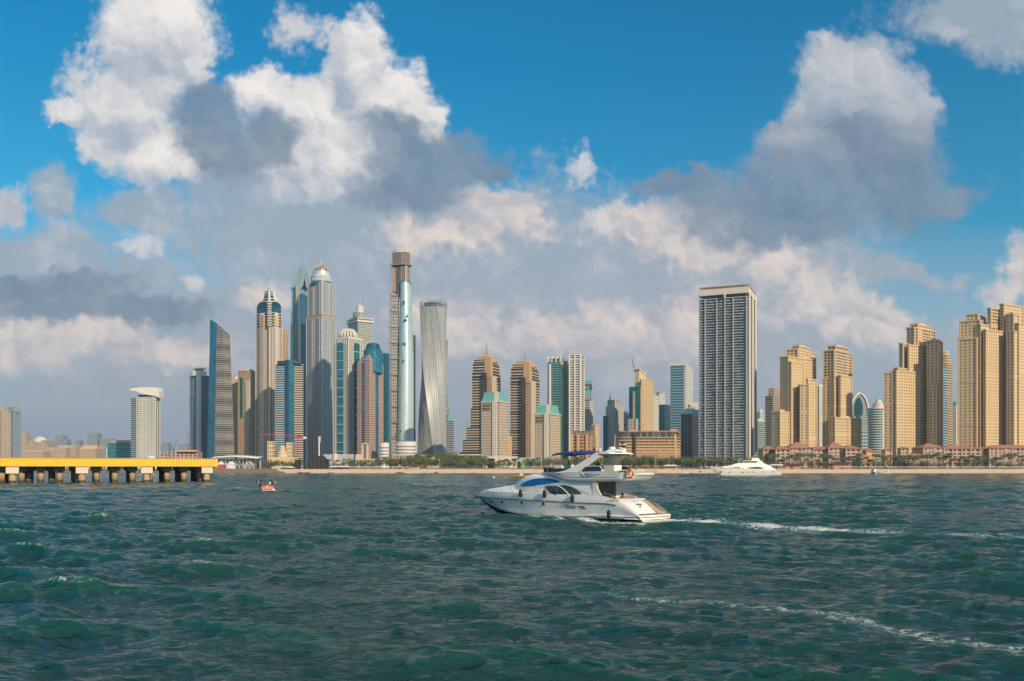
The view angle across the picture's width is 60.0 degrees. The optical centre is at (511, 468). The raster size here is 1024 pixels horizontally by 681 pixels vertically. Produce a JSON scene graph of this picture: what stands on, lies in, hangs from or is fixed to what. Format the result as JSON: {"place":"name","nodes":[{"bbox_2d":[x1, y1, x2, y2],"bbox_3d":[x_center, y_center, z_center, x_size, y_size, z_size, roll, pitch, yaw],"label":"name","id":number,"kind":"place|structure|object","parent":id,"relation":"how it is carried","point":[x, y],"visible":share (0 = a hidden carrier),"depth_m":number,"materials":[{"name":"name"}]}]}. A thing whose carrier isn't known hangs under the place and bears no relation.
{"place":"outdoors","nodes":[
{"label":"outdoors","id":0,"kind":"place"},
{"bbox_2d":[34,469,276,472],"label":"embankment","id":1,"kind":"structure","parent":0,"point":[106,471],"depth_m":942.17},
{"bbox_2d":[213,468,284,472],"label":"breakwater rocks","id":2,"kind":"object","parent":1,"relation":"on","point":[243,470],"visible":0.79,"depth_m":937.38,"materials":[{"name":"grey stone"}]},
{"bbox_2d":[0,473,1023,680],"bbox_3d":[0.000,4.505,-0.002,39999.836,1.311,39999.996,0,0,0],"label":"sea","id":3,"kind":"structure","parent":0,"point":[451,577],"depth_m":35.62,"materials":[{"name":"liquid"}]},
{"bbox_2d":[0,457,217,482],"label":"pier","id":4,"kind":"structure","parent":3,"relation":"in","point":[24,469],"depth_m":284.62,"materials":[{"name":"yellow metal"}]},
{"bbox_2d":[256,480,276,491],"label":"wakeboard boat","id":5,"kind":"object","parent":3,"relation":"on","point":[264,488],"visible":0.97,"depth_m":169.85,"materials":[{"name":"red paint"}]},
{"bbox_2d":[475,442,670,521],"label":"motor yacht","id":6,"kind":"object","parent":3,"relation":"on","point":[594,489],"visible":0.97,"depth_m":79.40,"materials":[{"name":"white plastic"}]},
{"bbox_2d":[544,486,566,493],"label":"side window","id":7,"kind":"structure","parent":6,"relation":"in","point":[551,489],"depth_m":81.12,"materials":[{"name":"black glass"}]},
{"bbox_2d":[559,485,580,493],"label":"side window","id":8,"kind":"structure","parent":6,"relation":"in","point":[569,489],"depth_m":79.81,"materials":[{"name":"black glass"}]},
{"bbox_2d":[545,483,595,495],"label":"window frame","id":9,"kind":"structure","parent":6,"relation":"in","point":[556,483],"depth_m":79.42,"materials":[{"name":"white plastic"}]},
{"bbox_2d":[582,466,601,474],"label":"wing window","id":10,"kind":"structure","parent":6,"relation":"in","point":[596,468],"depth_m":77.94,"materials":[{"name":"black glass"}]},
{"bbox_2d":[599,482,603,495],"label":"saloon door","id":11,"kind":"structure","parent":6,"relation":"in","point":[601,484],"depth_m":78.47,"materials":[{"name":"black glass"}]},
{"bbox_2d":[607,482,611,497],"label":"saloon door","id":12,"kind":"structure","parent":6,"relation":"in","point":[609,484],"depth_m":79.30,"materials":[{"name":"black glass"}]},
{"bbox_2d":[626,468,633,478],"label":"lifebuoy","id":13,"kind":"object","parent":6,"relation":"attached to","point":[627,473],"visible":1,"depth_m":75.00,"materials":[{"name":"orange plastic"}]},
{"bbox_2d":[618,499,654,513],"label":"garage door","id":14,"kind":"structure","parent":6,"relation":"in","point":[644,509],"depth_m":76.54,"materials":[{"name":"white plastic"}]},
{"bbox_2d":[709,451,781,474],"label":"superyacht","id":15,"kind":"object","parent":3,"relation":"on","point":[757,467],"visible":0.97,"depth_m":613.45,"materials":[{"name":"white paint"}]},
{"bbox_2d":[0,0,1023,455],"label":"sky","id":16,"kind":"structure","parent":0,"point":[568,177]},
{"bbox_2d":[277,469,1023,472],"bbox_3d":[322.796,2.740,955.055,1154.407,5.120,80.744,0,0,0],"label":"beach","id":17,"kind":"structure","parent":0,"point":[658,470],"depth_m":948.14,"materials":[{"name":"beige sand"}]},
{"bbox_2d":[295,460,300,468],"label":"black kiosk","id":18,"kind":"object","parent":17,"relation":"on","point":[297,464],"visible":0.85,"depth_m":985.00,"materials":[{"name":"paint"}]},
{"bbox_2d":[308,456,328,468],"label":"beach stage","id":19,"kind":"object","parent":17,"relation":"on","point":[317,462],"visible":0.94,"depth_m":985.00,"materials":[{"name":"black paint"}]},
{"bbox_2d":[331,466,350,468],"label":"beach pavilion","id":20,"kind":"structure","parent":17,"relation":"on","point":[342,467],"depth_m":976.00,"materials":[{"name":"white fabric"}]},
{"bbox_2d":[401,464,419,468],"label":"beach pavilion","id":21,"kind":"structure","parent":17,"relation":"on","point":[410,466],"depth_m":976.00,"materials":[{"name":"beige concrete"}]},
{"bbox_2d":[663,465,676,468],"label":"beach pavilion","id":22,"kind":"structure","parent":17,"relation":"on","point":[669,466],"depth_m":976.00,"materials":[{"name":"beige concrete"}]},
{"bbox_2d":[328,466,1023,468],"bbox_3d":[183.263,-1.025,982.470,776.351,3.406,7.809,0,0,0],"label":"undergrowth","id":23,"kind":"object","parent":17,"relation":"on","point":[687,468],"visible":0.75,"depth_m":981.03,"materials":[{"name":"green plant"}]},
{"bbox_2d":[769,464,785,468],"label":"beach pavilion","id":24,"kind":"structure","parent":17,"relation":"on","point":[774,466],"depth_m":975.28,"materials":[{"name":"white concrete"}]},
{"bbox_2d":[783,464,802,468],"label":"beach pavilion","id":25,"kind":"structure","parent":17,"relation":"on","point":[793,466],"depth_m":976.00,"materials":[{"name":"beige concrete"}]},
{"bbox_2d":[834,462,851,468],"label":"beach pavilion","id":26,"kind":"structure","parent":17,"relation":"on","point":[837,465],"depth_m":976.00,"materials":[{"name":"beige concrete"}]},
{"label":"ground","id":27,"kind":"structure","parent":0,"visible":0},
{"bbox_2d":[0,400,10,456],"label":"beige tower","id":28,"kind":"structure","parent":27,"relation":"on","point":[5,432],"depth_m":2309.99,"materials":[{"name":"concrete"}]},
{"bbox_2d":[9,400,21,456],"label":"construction tower","id":29,"kind":"structure","parent":27,"relation":"on","point":[15,431],"depth_m":2507.05,"materials":[{"name":"concrete"}]},
{"bbox_2d":[21,433,30,456],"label":"block","id":30,"kind":"structure","parent":27,"relation":"on","point":[25,438],"depth_m":2900.00,"materials":[{"name":"concrete"}]},
{"bbox_2d":[24,451,50,457],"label":"block","id":31,"kind":"structure","parent":27,"relation":"on","point":[36,454],"depth_m":1945.00,"materials":[{"name":"concrete"}]},
{"bbox_2d":[27,436,57,450],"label":"domed palace","id":32,"kind":"structure","parent":27,"relation":"on","point":[39,443],"depth_m":2200.00,"materials":[{"name":"concrete"}]},
{"bbox_2d":[45,448,70,468],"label":"block","id":33,"kind":"structure","parent":27,"relation":"on","point":[60,452],"depth_m":1984.00,"materials":[{"name":"concrete"}]},
{"bbox_2d":[55,434,67,445],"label":"block","id":34,"kind":"structure","parent":27,"relation":"on","point":[59,438],"depth_m":2900.00,"materials":[{"name":"concrete"}]},
{"bbox_2d":[63,438,70,445],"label":"block","id":35,"kind":"structure","parent":27,"relation":"on","point":[66,441],"depth_m":2904.38,"materials":[{"name":"concrete"}]},
{"bbox_2d":[58,446,81,457],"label":"block","id":36,"kind":"structure","parent":27,"relation":"on","point":[75,451],"depth_m":2008.00,"materials":[{"name":"concrete"}]},
{"bbox_2d":[80,448,101,468],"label":"block","id":37,"kind":"structure","parent":27,"relation":"on","point":[90,452],"depth_m":2028.00,"materials":[{"name":"concrete"}]},
{"bbox_2d":[87,432,101,445],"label":"block","id":38,"kind":"structure","parent":27,"relation":"on","point":[93,438],"depth_m":2900.00,"materials":[{"name":"concrete"}]},
{"bbox_2d":[102,447,107,468],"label":"block","id":39,"kind":"structure","parent":27,"relation":"on","point":[103,453],"depth_m":2078.00,"materials":[{"name":"concrete"}]},
{"bbox_2d":[99,438,114,446],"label":"block","id":40,"kind":"structure","parent":27,"relation":"on","point":[104,442],"depth_m":2900.00,"materials":[{"name":"concrete"}]},
{"bbox_2d":[108,440,130,468],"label":"glass hall","id":41,"kind":"structure","parent":27,"relation":"on","point":[119,448],"depth_m":1750.00,"materials":[{"name":"glass"}]},
{"bbox_2d":[129,387,163,468],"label":"hotel tower","id":42,"kind":"structure","parent":27,"relation":"on","point":[145,426],"depth_m":1604.34,"materials":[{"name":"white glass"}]},
{"bbox_2d":[160,442,171,453],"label":"block","id":43,"kind":"structure","parent":27,"relation":"on","point":[165,447],"depth_m":2900.00,"materials":[{"name":"concrete"}]},
{"bbox_2d":[160,450,201,468],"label":"arcade block","id":44,"kind":"structure","parent":27,"relation":"on","point":[188,454],"depth_m":1513.00,"materials":[{"name":"concrete"}]},
{"bbox_2d":[178,443,189,449],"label":"block","id":45,"kind":"structure","parent":27,"relation":"on","point":[184,446],"depth_m":2900.00,"materials":[{"name":"concrete"}]},
{"bbox_2d":[189,368,208,457],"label":"glass tower","id":46,"kind":"structure","parent":27,"relation":"on","point":[198,396],"depth_m":1706.00,"materials":[{"name":"glass"}]},
{"bbox_2d":[207,319,234,468],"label":"slanted tower","id":47,"kind":"structure","parent":27,"relation":"on","point":[220,438],"depth_m":1600.89,"materials":[{"name":"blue glass"}]},
{"bbox_2d":[227,461,235,468],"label":"marquee","id":48,"kind":"object","parent":27,"relation":"on","point":[231,465],"visible":0.85,"depth_m":985.00,"materials":[{"name":"white fabric"}]},
{"bbox_2d":[232,376,237,458],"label":"slim tower","id":49,"kind":"structure","parent":27,"relation":"on","point":[235,401],"depth_m":1710.00,"materials":[{"name":"concrete"}]},
{"bbox_2d":[211,455,263,468],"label":"terminal canopy","id":50,"kind":"object","parent":27,"relation":"on","point":[242,461],"visible":0.6,"depth_m":1014.00,"materials":[{"name":"white metal"}]},
{"bbox_2d":[238,369,254,458],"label":"beige tower","id":51,"kind":"structure","parent":27,"relation":"on","point":[246,411],"depth_m":1655.14,"materials":[{"name":"concrete"}]},
{"bbox_2d":[255,288,282,468],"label":"ornate tower","id":52,"kind":"structure","parent":27,"relation":"on","point":[268,342],"depth_m":1608.64,"materials":[{"name":"concrete"}]},
{"bbox_2d":[267,441,297,468],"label":"mosque","id":53,"kind":"structure","parent":27,"relation":"on","point":[284,455],"depth_m":1170.00,"materials":[{"name":"concrete"}]},
{"bbox_2d":[260,434,306,458],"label":"tower crane","id":54,"kind":"object","parent":27,"relation":"on","point":[305,437],"visible":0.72,"depth_m":1199.60,"materials":[{"name":"red paint"}]},
{"bbox_2d":[283,330,287,360],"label":"tan tower","id":55,"kind":"structure","parent":27,"relation":"on","point":[285,345],"depth_m":1786.50,"materials":[{"name":"concrete"}]},
{"bbox_2d":[275,360,303,468],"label":"striped tower","id":56,"kind":"structure","parent":27,"relation":"on","point":[289,399],"depth_m":1504.46,"materials":[{"name":"blue glass"}]},
{"bbox_2d":[290,264,308,468],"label":"spiked tower","id":57,"kind":"structure","parent":27,"relation":"on","point":[299,301],"depth_m":1856.80,"materials":[{"name":"blue glass"}]},
{"bbox_2d":[306,258,336,468],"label":"domed tower","id":58,"kind":"structure","parent":27,"relation":"on","point":[321,326],"depth_m":1763.14,"materials":[{"name":"concrete"}]},
{"bbox_2d":[323,454,355,467],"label":"exhibition hall","id":59,"kind":"structure","parent":27,"relation":"on","point":[334,457],"depth_m":1090.00,"materials":[{"name":"white metal"}]},
{"bbox_2d":[333,328,362,453],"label":"white teal tower","id":60,"kind":"structure","parent":27,"relation":"on","point":[347,349],"depth_m":1458.32,"materials":[{"name":"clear glass"}]},
{"bbox_2d":[346,305,373,349],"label":"spired tower","id":61,"kind":"structure","parent":27,"relation":"on","point":[360,322],"depth_m":2063.81,"materials":[{"name":"white concrete"}]},
{"bbox_2d":[356,443,368,458],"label":"white gateway","id":62,"kind":"object","parent":27,"relation":"on","point":[359,456],"visible":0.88,"depth_m":1070.00,"materials":[{"name":"beige concrete"}]},
{"bbox_2d":[355,459,377,468],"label":"house","id":63,"kind":"structure","parent":27,"relation":"on","point":[363,460],"depth_m":1066.00,"materials":[{"name":"concrete"}]},
{"bbox_2d":[357,343,382,458],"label":"pink tower","id":64,"kind":"structure","parent":27,"relation":"on","point":[370,397],"depth_m":1411.25,"materials":[{"name":"concrete"}]},
{"bbox_2d":[379,442,388,467],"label":"round podium","id":65,"kind":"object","parent":27,"relation":"on","point":[383,449],"visible":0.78,"depth_m":1374.73,"materials":[{"name":"white paint"}]},
{"bbox_2d":[383,353,388,442],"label":"teal tower","id":66,"kind":"structure","parent":27,"relation":"on","point":[385,397],"depth_m":1752.97,"materials":[{"name":"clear glass"}]},
{"bbox_2d":[389,249,415,467],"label":"unfinished tower","id":67,"kind":"structure","parent":27,"relation":"on","point":[402,399],"depth_m":1450.03,"materials":[{"name":"grey concrete"}]},
{"bbox_2d":[396,441,416,454],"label":"round podium","id":68,"kind":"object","parent":27,"relation":"on","point":[406,447],"visible":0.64,"depth_m":1368.87,"materials":[{"name":"white paint"}]},
{"bbox_2d":[392,455,426,468],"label":"house","id":69,"kind":"structure","parent":27,"relation":"on","point":[398,456],"depth_m":1050.00,"materials":[{"name":"concrete"}]},
{"bbox_2d":[418,299,446,455],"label":"twisted tower","id":70,"kind":"structure","parent":27,"relation":"on","point":[432,431],"depth_m":1502.99,"materials":[{"name":"metal"}]},
{"bbox_2d":[446,407,453,454],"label":"grey tower","id":71,"kind":"structure","parent":27,"relation":"on","point":[450,435],"depth_m":1706.80,"materials":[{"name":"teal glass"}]},
{"bbox_2d":[454,455,482,468],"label":"house","id":72,"kind":"structure","parent":27,"relation":"on","point":[478,456],"depth_m":1066.00,"materials":[{"name":"concrete"}]},
{"bbox_2d":[458,343,500,454],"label":"stepped tower","id":73,"kind":"structure","parent":27,"relation":"on","point":[486,375],"depth_m":1255.98,"materials":[{"name":"beige concrete"}]},
{"bbox_2d":[480,392,508,466],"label":"hotel block","id":74,"kind":"structure","parent":27,"relation":"on","point":[494,423],"depth_m":1136.68,"materials":[{"name":"concrete"}]},
{"bbox_2d":[487,456,517,468],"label":"house","id":75,"kind":"structure","parent":27,"relation":"on","point":[503,458],"depth_m":1066.00,"materials":[{"name":"concrete"}]},
{"bbox_2d":[508,436,512,455],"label":"tan annex","id":76,"kind":"object","parent":27,"relation":"on","point":[509,445],"visible":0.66,"depth_m":1181.59,"materials":[{"name":"concrete"}]},
{"bbox_2d":[510,349,539,466],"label":"stepped tower","id":77,"kind":"structure","parent":27,"relation":"on","point":[524,389],"depth_m":1253.34,"materials":[{"name":"beige concrete"}]},
{"bbox_2d":[534,405,560,467],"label":"hotel block","id":78,"kind":"structure","parent":27,"relation":"on","point":[547,431],"depth_m":1136.30,"materials":[{"name":"concrete"}]},
{"bbox_2d":[536,416,542,422],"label":"top windows","id":79,"kind":"structure","parent":78,"relation":"in","point":[539,419],"depth_m":1135.55,"materials":[{"name":"glass"}]},
{"bbox_2d":[547,356,568,461],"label":"glass tower","id":80,"kind":"structure","parent":27,"relation":"on","point":[558,381],"depth_m":1355.74,"materials":[{"name":"glass"}]},
{"bbox_2d":[564,353,584,457],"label":"balcony tower","id":81,"kind":"structure","parent":27,"relation":"on","point":[576,392],"depth_m":1346.57,"materials":[{"name":"white concrete"}]},
{"bbox_2d":[570,431,595,465],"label":"brown block","id":82,"kind":"structure","parent":27,"relation":"on","point":[582,440],"depth_m":1162.81,"materials":[{"name":"concrete"}]},
{"bbox_2d":[585,380,593,430],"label":"signed tower","id":83,"kind":"structure","parent":27,"relation":"on","point":[589,413],"depth_m":1501.60,"materials":[{"name":"concrete"}]},
{"bbox_2d":[591,425,599,450],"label":"ochre tower","id":84,"kind":"structure","parent":27,"relation":"on","point":[595,428],"depth_m":1254.07,"materials":[{"name":"concrete"}]},
{"bbox_2d":[603,396,623,460],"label":"gothic tower","id":85,"kind":"structure","parent":27,"relation":"on","point":[613,420],"depth_m":1552.16,"materials":[{"name":"grey glass"}]},
{"bbox_2d":[624,411,628,430],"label":"block","id":86,"kind":"structure","parent":27,"relation":"on","point":[626,416],"depth_m":1650.00,"materials":[{"name":"white glass"}]},
{"bbox_2d":[628,358,658,430],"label":"sloped roof tower","id":87,"kind":"structure","parent":27,"relation":"on","point":[643,408],"depth_m":1458.12,"materials":[{"name":"beige concrete"}]},
{"bbox_2d":[614,429,680,468],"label":"crescent hotel","id":88,"kind":"structure","parent":27,"relation":"on","point":[665,444],"depth_m":1119.08,"materials":[{"name":"beige concrete"}]},
{"bbox_2d":[656,388,665,404],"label":"tower","id":89,"kind":"structure","parent":27,"relation":"on","point":[661,394],"depth_m":1711.11,"materials":[{"name":"white concrete"}]},
{"bbox_2d":[659,404,669,430],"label":"teal tower","id":90,"kind":"structure","parent":27,"relation":"on","point":[664,417],"depth_m":1604.37,"materials":[{"name":"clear glass"}]},
{"bbox_2d":[670,363,692,455],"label":"banded tower","id":91,"kind":"structure","parent":27,"relation":"on","point":[681,387],"depth_m":1505.21,"materials":[{"name":"blue glass"}]},
{"bbox_2d":[680,409,700,468],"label":"dark tower","id":92,"kind":"structure","parent":27,"relation":"on","point":[689,433],"depth_m":1255.14,"materials":[{"name":"blue glass"}]},
{"bbox_2d":[689,402,700,412],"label":"white block","id":93,"kind":"structure","parent":27,"relation":"on","point":[694,405],"depth_m":1514.29,"materials":[{"name":"concrete"}]},
{"bbox_2d":[699,279,756,467],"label":"frame tower","id":94,"kind":"structure","parent":27,"relation":"on","point":[727,326],"depth_m":1163.37,"materials":[{"name":"concrete"}]},
{"bbox_2d":[757,409,764,421],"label":"teal tower","id":95,"kind":"structure","parent":27,"relation":"on","point":[760,413],"depth_m":1806.44,"materials":[{"name":"concrete"}]},
{"bbox_2d":[757,418,765,455],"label":"teal tower","id":96,"kind":"structure","parent":27,"relation":"on","point":[761,430],"depth_m":1458.95,"materials":[{"name":"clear glass"}]},
{"bbox_2d":[765,388,779,446],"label":"grey tower","id":97,"kind":"structure","parent":27,"relation":"on","point":[772,400],"depth_m":1505.48,"materials":[{"name":"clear glass"}]},
{"bbox_2d":[770,345,816,447],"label":"sand tower cluster","id":98,"kind":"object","parent":27,"relation":"on","point":[794,419],"visible":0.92,"depth_m":1136.68,"materials":[{"name":"beige concrete"}]},
{"bbox_2d":[757,442,869,468],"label":"beach hotel","id":99,"kind":"structure","parent":27,"relation":"on","point":[835,450],"depth_m":1045.20,"materials":[{"name":"concrete"}]},
{"bbox_2d":[817,384,821,446],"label":"white tower","id":100,"kind":"structure","parent":27,"relation":"on","point":[819,414],"depth_m":1501.87,"materials":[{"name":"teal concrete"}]},
{"bbox_2d":[822,344,861,447],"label":"sand tower cluster","id":101,"kind":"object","parent":27,"relation":"on","point":[841,425],"visible":0.86,"depth_m":1145.18,"materials":[{"name":"beige concrete"}]},
{"bbox_2d":[852,392,868,450],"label":"arched tower","id":102,"kind":"structure","parent":27,"relation":"on","point":[860,406],"depth_m":1550.00,"materials":[{"name":"white glass"}]},
{"bbox_2d":[855,398,862,414],"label":"arched window","id":103,"kind":"structure","parent":102,"relation":"in","point":[858,406],"depth_m":1547.95,"materials":[{"name":"blue glass"}]},
{"bbox_2d":[868,399,883,467],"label":"balcony tower","id":104,"kind":"structure","parent":27,"relation":"on","point":[876,427],"depth_m":1458.97,"materials":[{"name":"white glass"}]},
{"bbox_2d":[883,323,942,468],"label":"sand tower cluster","id":105,"kind":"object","parent":27,"relation":"on","point":[913,399],"visible":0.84,"depth_m":1109.40,"materials":[{"name":"beige concrete"}]},
{"bbox_2d":[862,443,1023,468],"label":"beach hotel","id":106,"kind":"structure","parent":27,"relation":"on","point":[959,451],"depth_m":1035.98,"materials":[{"name":"concrete"}]},
{"bbox_2d":[943,351,952,445],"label":"curved tower","id":107,"kind":"structure","parent":27,"relation":"on","point":[947,402],"depth_m":1259.27,"materials":[{"name":"concrete"}]},
{"bbox_2d":[953,402,956,444],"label":"white tower","id":108,"kind":"structure","parent":27,"relation":"on","point":[954,423],"depth_m":1501.80,"materials":[{"name":"concrete"}]},
{"bbox_2d":[957,303,1023,447],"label":"sand tower cluster","id":109,"kind":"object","parent":27,"relation":"on","point":[990,382],"visible":0.82,"depth_m":1059.62,"materials":[{"name":"beige concrete"}]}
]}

